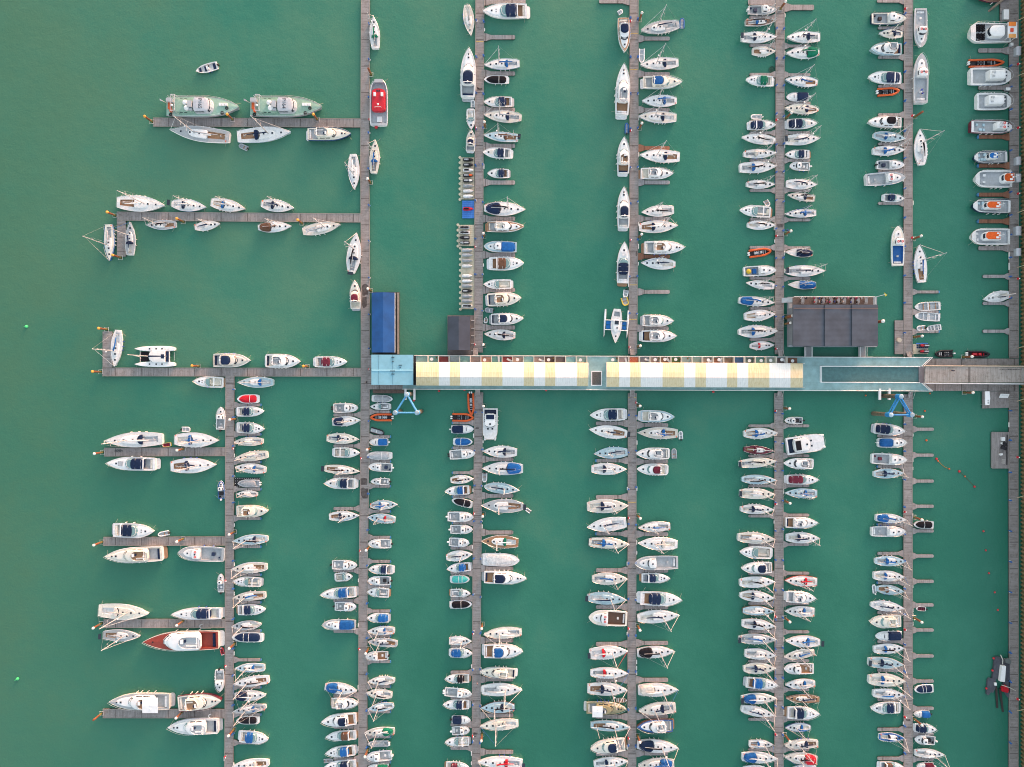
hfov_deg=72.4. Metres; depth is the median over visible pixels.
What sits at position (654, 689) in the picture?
sailboat
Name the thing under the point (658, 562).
wheelhouse boat
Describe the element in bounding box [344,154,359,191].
sailboat
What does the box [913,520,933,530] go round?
covered motorboat
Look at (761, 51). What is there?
sailboat
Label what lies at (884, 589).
sailboat
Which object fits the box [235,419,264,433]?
motorboat
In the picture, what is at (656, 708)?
sailboat
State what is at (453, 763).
motorboat
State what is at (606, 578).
sailboat
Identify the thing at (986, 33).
passenger catamaran
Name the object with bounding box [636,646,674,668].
sailboat
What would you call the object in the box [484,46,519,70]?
sailboat
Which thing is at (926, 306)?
open boat
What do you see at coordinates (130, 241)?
sailboat
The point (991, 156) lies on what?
workboat
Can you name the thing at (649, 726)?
motor yacht
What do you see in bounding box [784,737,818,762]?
sailboat
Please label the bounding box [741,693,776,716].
sailboat
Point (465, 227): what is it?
jet ski
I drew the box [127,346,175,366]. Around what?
sailing catamaran
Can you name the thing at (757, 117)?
inflatable dinghy
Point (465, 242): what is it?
jet ski
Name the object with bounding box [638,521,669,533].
sailboat
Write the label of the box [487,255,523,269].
motorboat
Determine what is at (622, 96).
motor yacht
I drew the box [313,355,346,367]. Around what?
motorboat
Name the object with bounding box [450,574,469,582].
covered motorboat
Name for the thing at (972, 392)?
mooring pile
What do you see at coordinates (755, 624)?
sailboat
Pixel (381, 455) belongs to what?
covered motorboat
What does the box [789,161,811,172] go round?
wheelhouse boat
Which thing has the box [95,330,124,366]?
sailboat
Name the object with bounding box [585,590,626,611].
sailboat
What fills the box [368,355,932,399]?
pier
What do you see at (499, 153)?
motorboat
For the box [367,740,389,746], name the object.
rigid inflatable boat
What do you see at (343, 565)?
wheelhouse boat
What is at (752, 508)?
sailboat
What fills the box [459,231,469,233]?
jet ski
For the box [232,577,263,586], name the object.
motorboat
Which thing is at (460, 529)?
wheelhouse boat
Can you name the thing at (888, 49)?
motor yacht
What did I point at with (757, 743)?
sailboat
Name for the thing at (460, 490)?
motorboat
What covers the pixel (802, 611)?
sailboat
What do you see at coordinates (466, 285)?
jet ski
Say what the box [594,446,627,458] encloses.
sailboat
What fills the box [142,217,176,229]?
sailboat
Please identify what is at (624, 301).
inflatable dinghy
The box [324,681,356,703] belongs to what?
sailboat
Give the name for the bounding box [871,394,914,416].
dolphin
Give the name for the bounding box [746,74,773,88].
motorboat
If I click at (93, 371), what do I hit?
mooring pile
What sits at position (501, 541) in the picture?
sailboat
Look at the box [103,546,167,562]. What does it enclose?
motor yacht
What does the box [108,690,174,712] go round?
motor yacht
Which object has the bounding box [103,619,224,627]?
side pontoon
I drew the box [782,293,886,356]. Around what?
floating restaurant
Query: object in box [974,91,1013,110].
workboat
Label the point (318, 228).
sailboat
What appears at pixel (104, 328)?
mooring pile
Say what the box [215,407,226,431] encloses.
wheelhouse boat
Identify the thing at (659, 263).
sailboat
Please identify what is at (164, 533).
inflatable dinghy
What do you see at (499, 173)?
motorboat
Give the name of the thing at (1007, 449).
long pipe
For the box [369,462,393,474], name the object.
wheelhouse boat
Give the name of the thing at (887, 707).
motorboat
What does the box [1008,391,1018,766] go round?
jetty
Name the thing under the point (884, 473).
sailboat
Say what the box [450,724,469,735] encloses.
wheelhouse boat
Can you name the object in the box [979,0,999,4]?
old fishing boat
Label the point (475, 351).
gangway
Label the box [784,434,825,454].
power catamaran
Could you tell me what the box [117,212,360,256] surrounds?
side pontoon
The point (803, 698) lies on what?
sailboat
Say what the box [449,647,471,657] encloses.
motorboat
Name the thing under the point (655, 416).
motor yacht
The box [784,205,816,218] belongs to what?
sailboat
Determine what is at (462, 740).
motorboat
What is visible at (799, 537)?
sailboat
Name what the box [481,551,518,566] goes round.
covered motorboat
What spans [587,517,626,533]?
sailboat
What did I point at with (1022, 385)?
quay wall
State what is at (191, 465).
sailboat
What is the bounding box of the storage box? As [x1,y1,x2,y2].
[1002,9,1008,20]
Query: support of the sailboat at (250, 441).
on the water
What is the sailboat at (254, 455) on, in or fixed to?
on the water
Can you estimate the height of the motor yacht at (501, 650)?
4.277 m
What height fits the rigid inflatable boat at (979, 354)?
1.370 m
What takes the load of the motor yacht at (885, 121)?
on the water
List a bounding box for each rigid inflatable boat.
[238,479,261,487]
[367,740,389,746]
[369,413,393,424]
[450,412,473,421]
[467,391,474,414]
[747,248,770,257]
[876,87,899,96]
[935,350,955,357]
[965,351,989,357]
[966,59,1003,67]
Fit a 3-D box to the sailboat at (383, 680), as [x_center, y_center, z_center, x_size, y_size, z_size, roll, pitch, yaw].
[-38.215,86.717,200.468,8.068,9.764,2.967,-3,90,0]
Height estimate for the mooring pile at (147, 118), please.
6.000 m
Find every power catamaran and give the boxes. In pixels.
[483,408,497,439]
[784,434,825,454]
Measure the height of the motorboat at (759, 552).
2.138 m
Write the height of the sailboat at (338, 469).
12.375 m
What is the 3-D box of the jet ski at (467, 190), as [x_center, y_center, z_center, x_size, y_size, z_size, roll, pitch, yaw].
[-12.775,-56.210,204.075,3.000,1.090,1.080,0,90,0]
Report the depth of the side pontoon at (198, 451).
204.50 m
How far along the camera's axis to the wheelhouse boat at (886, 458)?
203.93 m
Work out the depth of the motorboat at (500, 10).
203.44 m
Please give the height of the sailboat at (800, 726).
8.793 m
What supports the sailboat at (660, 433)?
on the water
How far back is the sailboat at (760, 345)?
204.27 m
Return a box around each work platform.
[894,320,903,353]
[990,432,1008,467]
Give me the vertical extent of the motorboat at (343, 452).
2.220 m
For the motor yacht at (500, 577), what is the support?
on the water
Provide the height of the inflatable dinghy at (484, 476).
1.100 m
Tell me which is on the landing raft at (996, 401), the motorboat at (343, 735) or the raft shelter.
the raft shelter
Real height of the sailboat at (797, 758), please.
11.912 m
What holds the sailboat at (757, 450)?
on the water
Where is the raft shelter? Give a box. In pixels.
[984,391,989,404]
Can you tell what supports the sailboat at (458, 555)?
on the water
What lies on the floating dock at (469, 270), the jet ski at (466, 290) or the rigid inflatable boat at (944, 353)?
the jet ski at (466, 290)
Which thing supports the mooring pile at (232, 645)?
in the water
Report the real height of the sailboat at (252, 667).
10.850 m
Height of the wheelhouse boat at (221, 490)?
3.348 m
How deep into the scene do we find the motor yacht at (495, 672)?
203.33 m
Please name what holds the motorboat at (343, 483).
on the water
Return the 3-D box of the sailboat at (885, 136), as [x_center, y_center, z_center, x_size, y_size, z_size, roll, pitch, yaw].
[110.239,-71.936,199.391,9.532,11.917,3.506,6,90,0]
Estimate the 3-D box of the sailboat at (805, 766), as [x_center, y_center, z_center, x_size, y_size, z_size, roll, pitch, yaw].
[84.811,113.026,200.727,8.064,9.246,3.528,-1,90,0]
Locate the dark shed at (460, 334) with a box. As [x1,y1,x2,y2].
[448,315,473,354]
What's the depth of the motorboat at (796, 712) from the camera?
203.86 m
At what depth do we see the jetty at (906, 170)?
204.50 m
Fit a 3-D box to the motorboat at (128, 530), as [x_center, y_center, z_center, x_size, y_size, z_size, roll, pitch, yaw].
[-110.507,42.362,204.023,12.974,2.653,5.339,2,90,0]
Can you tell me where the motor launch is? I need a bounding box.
[196,61,219,72]
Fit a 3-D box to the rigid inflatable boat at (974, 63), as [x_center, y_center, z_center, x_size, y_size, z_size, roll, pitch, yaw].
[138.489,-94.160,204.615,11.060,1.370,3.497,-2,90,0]
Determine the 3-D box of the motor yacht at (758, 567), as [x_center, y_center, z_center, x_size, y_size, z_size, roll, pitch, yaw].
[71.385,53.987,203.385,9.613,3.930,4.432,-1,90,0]
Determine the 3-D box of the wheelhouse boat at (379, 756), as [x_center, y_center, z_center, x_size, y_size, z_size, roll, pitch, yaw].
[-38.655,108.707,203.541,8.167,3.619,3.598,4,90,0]
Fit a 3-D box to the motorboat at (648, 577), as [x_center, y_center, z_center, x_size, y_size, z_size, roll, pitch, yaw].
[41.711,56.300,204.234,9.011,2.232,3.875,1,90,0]
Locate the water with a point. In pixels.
(86, 86)
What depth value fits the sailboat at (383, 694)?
204.20 m
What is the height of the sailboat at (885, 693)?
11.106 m
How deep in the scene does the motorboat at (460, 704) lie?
204.01 m
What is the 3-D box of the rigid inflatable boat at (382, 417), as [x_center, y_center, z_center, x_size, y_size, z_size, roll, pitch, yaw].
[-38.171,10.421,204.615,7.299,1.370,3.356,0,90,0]
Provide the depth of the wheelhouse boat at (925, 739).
204.19 m
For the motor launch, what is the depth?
204.50 m
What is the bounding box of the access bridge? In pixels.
[923,365,1023,383]
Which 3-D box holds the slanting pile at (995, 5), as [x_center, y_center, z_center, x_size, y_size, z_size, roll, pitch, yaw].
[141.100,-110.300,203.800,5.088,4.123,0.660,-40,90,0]
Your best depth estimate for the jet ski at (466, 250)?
204.07 m
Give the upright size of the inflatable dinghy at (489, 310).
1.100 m
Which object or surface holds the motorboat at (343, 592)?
on the water
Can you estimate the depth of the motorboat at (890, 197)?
204.18 m
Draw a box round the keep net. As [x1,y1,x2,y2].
[769,66,774,72]
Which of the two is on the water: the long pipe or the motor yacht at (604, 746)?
the motor yacht at (604, 746)
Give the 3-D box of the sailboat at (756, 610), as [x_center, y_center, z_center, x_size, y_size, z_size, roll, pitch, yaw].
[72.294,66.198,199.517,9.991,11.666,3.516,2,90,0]
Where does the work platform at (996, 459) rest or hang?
on the water
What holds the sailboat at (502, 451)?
on the water
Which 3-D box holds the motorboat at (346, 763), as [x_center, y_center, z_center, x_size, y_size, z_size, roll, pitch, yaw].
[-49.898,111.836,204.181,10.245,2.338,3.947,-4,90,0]
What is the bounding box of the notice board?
[999,394,1008,397]
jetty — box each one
[224,376,261,766]
[333,0,390,766]
[451,392,512,766]
[474,0,525,351]
[595,393,667,766]
[599,0,669,353]
[748,0,813,353]
[748,393,808,766]
[876,394,933,766]
[877,0,939,355]
[976,0,1018,357]
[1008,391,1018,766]
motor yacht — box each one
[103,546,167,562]
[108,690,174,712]
[142,628,224,651]
[168,718,222,735]
[177,691,222,711]
[213,353,250,366]
[236,503,268,517]
[265,354,300,368]
[306,126,350,140]
[320,712,357,727]
[331,696,357,709]
[349,280,360,310]
[460,48,475,101]
[463,128,475,152]
[480,665,517,679]
[482,569,525,584]
[482,641,522,658]
[485,221,523,231]
[485,292,520,306]
[489,313,523,324]
[584,699,625,716]
[590,736,626,754]
[612,64,629,119]
[614,137,629,176]
[615,186,629,230]
[618,18,630,54]
[633,448,669,461]
[634,718,673,733]
[637,463,668,475]
[638,167,672,179]
[638,407,674,422]
[639,329,676,341]
[640,75,682,88]
[640,314,672,326]
[641,241,684,255]
[741,560,772,573]
[783,457,813,471]
[784,515,817,528]
[784,590,815,603]
[867,115,901,131]
[868,613,900,628]
[869,42,901,58]
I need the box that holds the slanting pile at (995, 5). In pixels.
[988,0,1003,11]
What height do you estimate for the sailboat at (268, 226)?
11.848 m
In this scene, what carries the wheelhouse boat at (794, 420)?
on the water
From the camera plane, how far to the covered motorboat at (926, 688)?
203.90 m
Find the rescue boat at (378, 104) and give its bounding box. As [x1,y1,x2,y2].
[367,79,387,128]
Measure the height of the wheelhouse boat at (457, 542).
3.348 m
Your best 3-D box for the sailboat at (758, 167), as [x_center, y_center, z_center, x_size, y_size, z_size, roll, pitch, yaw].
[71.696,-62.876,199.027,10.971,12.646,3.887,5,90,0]
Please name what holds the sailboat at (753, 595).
on the water
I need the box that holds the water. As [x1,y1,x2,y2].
[0,0,1021,766]
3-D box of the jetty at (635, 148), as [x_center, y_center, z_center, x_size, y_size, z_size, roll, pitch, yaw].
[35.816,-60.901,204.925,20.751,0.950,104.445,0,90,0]
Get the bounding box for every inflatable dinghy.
[158,530,170,536]
[180,427,190,431]
[239,143,248,150]
[323,758,332,762]
[370,427,383,434]
[482,472,486,481]
[485,307,494,312]
[621,296,628,305]
[623,288,628,296]
[625,123,628,134]
[639,48,644,62]
[671,448,676,458]
[678,431,682,440]
[679,18,684,28]
[751,114,763,119]
[763,199,769,205]
[872,584,876,594]
[916,325,926,330]
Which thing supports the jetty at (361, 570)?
on the water
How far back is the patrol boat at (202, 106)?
202.52 m
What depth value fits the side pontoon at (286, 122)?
204.50 m
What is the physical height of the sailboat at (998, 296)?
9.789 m
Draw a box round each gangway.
[473,348,477,354]
[475,390,479,395]
[629,390,634,397]
[630,349,635,354]
[907,392,914,398]
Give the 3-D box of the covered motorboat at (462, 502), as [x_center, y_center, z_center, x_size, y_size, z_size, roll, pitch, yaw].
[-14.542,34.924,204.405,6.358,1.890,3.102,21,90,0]
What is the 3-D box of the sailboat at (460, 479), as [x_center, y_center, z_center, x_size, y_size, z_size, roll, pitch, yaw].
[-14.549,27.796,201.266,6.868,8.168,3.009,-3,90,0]
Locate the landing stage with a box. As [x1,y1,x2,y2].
[999,0,1008,20]
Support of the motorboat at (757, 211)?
on the water
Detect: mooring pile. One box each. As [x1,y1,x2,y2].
[91,370,102,373]
[92,621,102,629]
[93,450,104,454]
[97,327,108,331]
[106,211,116,217]
[111,254,121,259]
[143,115,153,123]
[226,113,234,121]
[228,641,236,649]
[363,748,369,757]
[364,646,370,654]
[635,623,640,631]
[635,733,640,743]
[778,0,786,10]
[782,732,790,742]
[962,390,974,394]
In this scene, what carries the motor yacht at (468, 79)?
on the water
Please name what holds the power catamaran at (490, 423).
on the water
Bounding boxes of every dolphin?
[393,392,422,414]
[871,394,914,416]
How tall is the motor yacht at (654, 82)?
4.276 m
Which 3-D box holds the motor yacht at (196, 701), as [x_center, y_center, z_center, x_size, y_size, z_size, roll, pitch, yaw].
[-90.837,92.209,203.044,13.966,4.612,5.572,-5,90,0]
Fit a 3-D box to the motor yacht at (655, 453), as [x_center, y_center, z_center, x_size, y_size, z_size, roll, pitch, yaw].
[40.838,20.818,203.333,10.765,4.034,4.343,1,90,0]
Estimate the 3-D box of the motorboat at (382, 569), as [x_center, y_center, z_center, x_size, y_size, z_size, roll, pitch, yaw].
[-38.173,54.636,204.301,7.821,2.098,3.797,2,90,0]
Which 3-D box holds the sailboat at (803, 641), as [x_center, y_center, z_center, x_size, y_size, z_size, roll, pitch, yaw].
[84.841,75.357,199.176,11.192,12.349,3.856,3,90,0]
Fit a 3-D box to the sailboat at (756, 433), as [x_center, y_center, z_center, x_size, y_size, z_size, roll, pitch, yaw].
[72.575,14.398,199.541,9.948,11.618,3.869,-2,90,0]
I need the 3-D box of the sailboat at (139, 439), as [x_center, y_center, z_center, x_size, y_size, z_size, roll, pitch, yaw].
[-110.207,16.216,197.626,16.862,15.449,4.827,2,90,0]
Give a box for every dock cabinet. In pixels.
[1013,226,1020,235]
[1014,46,1020,56]
[1014,157,1020,165]
[1014,174,1020,182]
[1014,248,1020,255]
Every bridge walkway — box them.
[924,359,1018,364]
[924,384,1018,390]
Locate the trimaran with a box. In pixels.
[604,309,628,342]
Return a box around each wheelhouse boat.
[178,545,224,561]
[214,667,225,692]
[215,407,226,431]
[216,572,224,594]
[217,481,225,500]
[322,618,355,630]
[330,557,356,569]
[331,402,357,412]
[332,602,355,611]
[365,651,389,660]
[365,749,392,762]
[367,576,392,587]
[368,539,392,548]
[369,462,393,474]
[370,477,390,484]
[442,686,471,697]
[446,511,473,521]
[447,448,475,459]
[447,538,469,546]
[448,524,472,533]
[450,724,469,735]
[483,241,516,252]
[589,610,627,628]
[635,556,677,571]
[742,265,775,276]
[746,4,776,15]
[784,417,804,424]
[784,663,813,674]
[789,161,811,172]
[863,171,904,186]
[870,11,907,25]
[870,452,907,464]
[870,524,906,536]
[874,160,905,169]
[875,438,907,447]
[891,226,905,265]
[912,52,929,104]
[913,734,937,747]
[914,8,928,47]
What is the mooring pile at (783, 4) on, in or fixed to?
in the water
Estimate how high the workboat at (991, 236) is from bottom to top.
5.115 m
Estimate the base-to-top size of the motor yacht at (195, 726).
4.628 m
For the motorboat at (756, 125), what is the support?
on the water
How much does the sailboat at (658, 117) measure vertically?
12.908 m
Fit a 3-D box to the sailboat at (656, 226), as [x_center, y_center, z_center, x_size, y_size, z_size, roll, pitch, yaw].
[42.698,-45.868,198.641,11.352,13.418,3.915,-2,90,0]
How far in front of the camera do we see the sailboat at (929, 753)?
204.09 m
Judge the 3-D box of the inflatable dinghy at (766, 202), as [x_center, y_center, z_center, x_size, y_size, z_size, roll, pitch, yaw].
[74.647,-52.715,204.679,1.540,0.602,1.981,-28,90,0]
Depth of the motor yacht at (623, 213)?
203.14 m
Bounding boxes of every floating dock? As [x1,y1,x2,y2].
[235,478,259,486]
[456,223,473,247]
[459,156,473,200]
[459,247,473,310]
[462,201,473,217]
[913,344,927,353]
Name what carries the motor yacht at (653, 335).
on the water
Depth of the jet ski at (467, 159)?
204.11 m
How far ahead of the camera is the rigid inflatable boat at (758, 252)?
204.37 m
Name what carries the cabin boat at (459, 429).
on the water
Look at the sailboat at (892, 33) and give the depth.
204.25 m
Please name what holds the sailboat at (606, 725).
on the water
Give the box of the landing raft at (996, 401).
[982,391,1008,407]
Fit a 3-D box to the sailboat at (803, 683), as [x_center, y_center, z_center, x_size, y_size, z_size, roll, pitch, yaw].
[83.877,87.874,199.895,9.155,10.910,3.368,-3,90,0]
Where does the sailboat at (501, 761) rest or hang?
on the water
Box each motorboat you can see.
[107,456,160,473]
[112,519,155,537]
[171,606,224,619]
[193,376,224,387]
[231,632,263,642]
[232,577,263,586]
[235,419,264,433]
[236,406,263,416]
[236,604,265,615]
[236,715,259,723]
[237,394,259,403]
[238,729,268,744]
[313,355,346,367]
[320,586,358,598]
[323,477,358,491]
[324,759,357,766]
[325,729,357,741]
[325,745,357,757]
[332,446,359,457]
[334,571,352,581]
[367,451,391,459]
[367,587,390,600]
[367,613,390,625]
[368,564,394,574]
[370,402,390,410]
[372,395,392,402]
[442,699,470,709]
[444,760,468,766]
[445,485,470,495]
[445,673,470,683]
[445,735,470,746]
[446,562,472,572]
[449,587,470,597]
[449,600,471,608]
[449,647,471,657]
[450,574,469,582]
[452,498,472,508]
[453,438,472,445]
[466,108,474,129]
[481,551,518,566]
[483,2,529,21]
[483,96,513,106]
[483,147,512,159]
[484,75,508,84]
[484,279,512,289]
[485,168,510,178]
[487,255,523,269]
[590,408,626,421]
[616,242,629,286]
[637,587,681,606]
[639,570,669,582]
[739,205,771,217]
[740,546,772,559]
[743,673,779,689]
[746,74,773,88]
[747,117,775,130]
[784,473,819,484]
[784,705,819,719]
[785,118,816,128]
[785,149,810,159]
[867,71,901,87]
[870,702,900,713]
[871,423,906,435]
[876,758,903,766]
[881,192,904,201]
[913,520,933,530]
[913,683,933,692]
[913,722,936,733]
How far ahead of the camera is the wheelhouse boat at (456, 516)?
204.20 m
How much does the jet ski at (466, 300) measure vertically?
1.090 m
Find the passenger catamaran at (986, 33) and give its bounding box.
[967,21,1016,43]
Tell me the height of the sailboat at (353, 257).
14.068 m
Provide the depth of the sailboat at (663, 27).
203.83 m
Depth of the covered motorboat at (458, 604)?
203.88 m
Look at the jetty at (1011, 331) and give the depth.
204.50 m
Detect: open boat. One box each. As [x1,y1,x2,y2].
[162,442,171,446]
[220,647,224,654]
[616,698,626,702]
[915,302,941,310]
[915,312,939,320]
[916,607,927,610]
[926,324,941,330]
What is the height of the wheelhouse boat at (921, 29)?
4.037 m
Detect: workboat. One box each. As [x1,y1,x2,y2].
[967,66,1012,86]
[968,119,1011,134]
[969,228,1009,248]
[971,198,1010,214]
[972,150,1006,164]
[973,169,1018,191]
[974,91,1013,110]
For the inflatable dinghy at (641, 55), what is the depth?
204.85 m
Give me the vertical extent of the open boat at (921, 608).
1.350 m
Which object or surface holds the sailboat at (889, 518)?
on the water
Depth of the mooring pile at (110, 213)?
202.77 m
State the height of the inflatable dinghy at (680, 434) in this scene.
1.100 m
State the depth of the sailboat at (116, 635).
203.87 m
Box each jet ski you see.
[459,225,469,228]
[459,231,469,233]
[459,236,469,238]
[459,241,469,244]
[462,248,471,251]
[462,253,471,256]
[462,264,471,267]
[462,274,471,277]
[462,279,471,282]
[462,284,471,287]
[462,289,471,292]
[462,294,471,297]
[462,299,471,302]
[462,304,471,307]
[463,158,472,161]
[463,163,472,166]
[463,168,472,171]
[463,184,472,187]
[463,189,472,192]
[463,194,472,197]
[463,207,472,210]
[918,344,929,346]
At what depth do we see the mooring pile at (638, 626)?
204.15 m
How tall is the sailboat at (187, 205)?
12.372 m
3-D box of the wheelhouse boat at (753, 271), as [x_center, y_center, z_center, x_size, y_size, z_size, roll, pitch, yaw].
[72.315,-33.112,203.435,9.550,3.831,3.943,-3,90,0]
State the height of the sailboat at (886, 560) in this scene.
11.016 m
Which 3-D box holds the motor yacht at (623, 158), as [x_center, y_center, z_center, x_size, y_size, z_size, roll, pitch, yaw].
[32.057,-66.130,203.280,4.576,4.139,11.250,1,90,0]
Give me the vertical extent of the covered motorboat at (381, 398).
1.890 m
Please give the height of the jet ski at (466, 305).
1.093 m
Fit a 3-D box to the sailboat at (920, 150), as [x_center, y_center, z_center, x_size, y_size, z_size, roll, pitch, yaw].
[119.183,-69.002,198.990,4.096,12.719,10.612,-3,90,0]
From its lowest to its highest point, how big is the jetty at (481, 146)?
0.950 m
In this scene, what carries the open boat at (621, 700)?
on the water
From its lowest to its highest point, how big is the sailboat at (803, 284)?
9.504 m
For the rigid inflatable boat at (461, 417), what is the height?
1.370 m
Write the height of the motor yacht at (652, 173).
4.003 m
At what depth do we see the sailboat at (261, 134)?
203.60 m
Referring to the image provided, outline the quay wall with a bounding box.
[1021,0,1023,766]
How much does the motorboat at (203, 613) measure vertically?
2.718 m
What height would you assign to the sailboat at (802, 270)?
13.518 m
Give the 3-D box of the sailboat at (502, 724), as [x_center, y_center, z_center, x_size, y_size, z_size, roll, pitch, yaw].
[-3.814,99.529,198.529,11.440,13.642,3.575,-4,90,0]
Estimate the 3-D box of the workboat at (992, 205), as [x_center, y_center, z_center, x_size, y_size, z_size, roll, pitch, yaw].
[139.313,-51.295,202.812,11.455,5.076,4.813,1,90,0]
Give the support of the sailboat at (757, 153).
on the water
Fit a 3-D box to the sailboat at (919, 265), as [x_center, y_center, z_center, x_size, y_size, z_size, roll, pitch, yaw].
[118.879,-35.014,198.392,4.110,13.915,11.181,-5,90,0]
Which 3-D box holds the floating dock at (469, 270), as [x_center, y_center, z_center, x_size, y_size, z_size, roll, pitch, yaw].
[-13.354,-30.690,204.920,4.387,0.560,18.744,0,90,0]
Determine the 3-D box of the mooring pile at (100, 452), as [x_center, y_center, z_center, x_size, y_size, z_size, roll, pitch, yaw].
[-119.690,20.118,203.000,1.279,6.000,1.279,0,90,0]
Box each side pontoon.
[102,331,360,376]
[102,708,224,717]
[103,536,224,545]
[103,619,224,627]
[104,447,224,455]
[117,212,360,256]
[153,118,360,127]
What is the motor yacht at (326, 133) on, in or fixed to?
on the water
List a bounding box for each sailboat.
[83,224,116,260]
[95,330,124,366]
[98,603,148,628]
[98,628,140,650]
[103,431,163,446]
[110,222,136,255]
[116,190,164,211]
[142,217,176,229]
[167,195,205,211]
[170,116,230,144]
[171,457,216,472]
[174,432,218,447]
[194,219,219,231]
[210,196,245,212]
[231,562,267,578]
[232,620,261,635]
[232,702,266,725]
[232,758,269,766]
[233,534,268,548]
[233,590,266,607]
[233,674,269,698]
[234,436,263,445]
[234,450,268,461]
[235,463,266,473]
[235,663,265,681]
[235,689,265,710]
[236,490,257,497]
[237,116,290,142]
[237,376,273,387]
[258,218,291,232]
[260,196,293,211]
[302,218,340,235]
[321,465,359,475]
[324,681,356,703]
[326,431,358,443]
[329,510,358,522]
[332,415,360,426]
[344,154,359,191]
[344,233,361,274]
[364,727,394,747]
[365,689,392,705]
[367,12,379,49]
[367,139,380,173]
[367,514,395,524]
[368,625,394,640]
[368,637,397,652]
[368,675,394,693]
[368,701,393,720]
[370,499,398,510]
[446,550,472,561]
[449,635,473,648]
[450,474,472,483]
[462,5,473,35]
[478,754,524,766]
[480,700,515,720]
[480,718,518,746]
[481,498,525,514]
[481,535,518,550]
[482,461,522,474]
[482,681,521,709]
[483,445,516,459]
[483,627,521,645]
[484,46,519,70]
[484,102,521,122]
[484,123,520,141]
[484,196,524,215]
[484,329,514,339]
[484,482,521,494]
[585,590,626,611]
[587,499,628,514]
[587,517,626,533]
[587,681,626,708]
[588,537,628,553]
[588,646,627,668]
[589,425,629,438]
[590,667,628,691]
[590,719,629,749]
[591,462,627,474]
[592,572,626,589]
[593,755,627,766]
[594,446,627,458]
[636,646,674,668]
[636,737,677,766]
[637,427,677,439]
[637,608,679,631]
[637,682,678,708]
[638,216,677,232]
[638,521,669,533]
[638,536,677,553]
[638,756,673,766]
[639,101,676,124]
[639,702,675,729]
[640,43,678,69]
[640,140,679,163]
[641,4,679,34]
[641,256,675,271]
[642,85,676,106]
[642,202,673,216]
[737,325,777,337]
[737,531,775,547]
[738,154,776,174]
[738,296,774,306]
[738,457,776,467]
[738,633,776,654]
[739,487,775,499]
[739,576,774,592]
[739,588,774,607]
[740,18,776,43]
[740,503,773,515]
[740,704,774,730]
[741,125,775,145]
[741,474,776,485]
[741,617,775,637]
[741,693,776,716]
[741,750,777,766]
[742,606,774,622]
[743,141,776,158]
[743,310,774,321]
[743,428,776,439]
[743,446,773,454]
[743,663,775,682]
[743,763,763,766]
[744,3,775,26]
[744,646,776,667]
[746,175,774,188]
[746,218,775,229]
[746,279,774,289]
[748,738,773,757]
[749,341,774,350]
[752,39,775,57]
[784,93,818,115]
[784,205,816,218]
[784,488,817,499]
[784,648,814,668]
[784,721,810,740]
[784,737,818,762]
[784,752,817,766]
[785,64,817,88]
[785,125,821,145]
[785,175,816,189]
[785,247,812,257]
[785,263,826,276]
[785,531,819,545]
[785,575,817,591]
[785,606,814,621]
[785,635,823,655]
[785,678,815,698]
[786,19,820,42]
[786,35,818,59]
[786,694,818,715]
[787,188,815,202]
[788,280,815,292]
[793,765,815,766]
[867,654,909,678]
[867,672,911,697]
[869,599,910,618]
[871,138,910,156]
[872,124,911,142]
[872,468,908,478]
[872,570,909,585]
[872,643,909,661]
[872,687,909,709]
[874,512,911,525]
[874,555,910,569]
[876,584,909,599]
[878,732,908,751]
[879,21,902,38]
[912,244,944,282]
[913,748,948,766]
[914,129,944,165]
[982,290,1015,301]
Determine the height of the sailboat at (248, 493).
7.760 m
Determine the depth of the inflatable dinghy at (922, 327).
204.70 m
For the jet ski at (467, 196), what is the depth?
203.99 m
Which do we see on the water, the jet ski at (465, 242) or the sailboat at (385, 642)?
the sailboat at (385, 642)
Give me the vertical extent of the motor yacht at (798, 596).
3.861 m
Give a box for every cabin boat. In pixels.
[368,763,390,766]
[369,438,389,445]
[449,425,476,434]
[450,713,473,724]
[786,92,810,101]
[873,630,901,640]
[913,710,931,717]
[916,761,935,766]
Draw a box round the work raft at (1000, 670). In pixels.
[985,655,1015,711]
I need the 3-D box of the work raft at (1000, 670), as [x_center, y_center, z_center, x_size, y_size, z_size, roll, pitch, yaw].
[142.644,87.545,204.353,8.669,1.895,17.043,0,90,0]
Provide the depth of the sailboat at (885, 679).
203.88 m
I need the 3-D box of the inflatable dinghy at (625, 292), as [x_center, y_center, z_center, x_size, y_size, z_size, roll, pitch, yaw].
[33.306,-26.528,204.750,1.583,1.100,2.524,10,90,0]
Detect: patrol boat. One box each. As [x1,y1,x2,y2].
[160,94,239,117]
[244,94,321,117]
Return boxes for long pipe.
[1006,435,1007,464]
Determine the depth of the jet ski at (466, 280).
204.00 m
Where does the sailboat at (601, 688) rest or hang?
on the water
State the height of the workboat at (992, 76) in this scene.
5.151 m
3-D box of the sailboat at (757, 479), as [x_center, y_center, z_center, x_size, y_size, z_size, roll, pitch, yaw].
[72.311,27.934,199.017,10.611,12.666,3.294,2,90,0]
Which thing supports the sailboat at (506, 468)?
on the water
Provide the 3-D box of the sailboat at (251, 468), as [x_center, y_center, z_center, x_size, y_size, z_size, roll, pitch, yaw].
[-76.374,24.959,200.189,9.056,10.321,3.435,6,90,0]
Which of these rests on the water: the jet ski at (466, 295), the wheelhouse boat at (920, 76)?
the wheelhouse boat at (920, 76)
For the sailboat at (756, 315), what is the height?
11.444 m
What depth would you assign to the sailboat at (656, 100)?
203.92 m
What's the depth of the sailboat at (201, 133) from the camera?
203.62 m
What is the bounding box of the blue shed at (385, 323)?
[372,292,398,354]
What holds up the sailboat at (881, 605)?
on the water
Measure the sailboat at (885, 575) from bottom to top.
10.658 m
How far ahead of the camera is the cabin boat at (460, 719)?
203.95 m

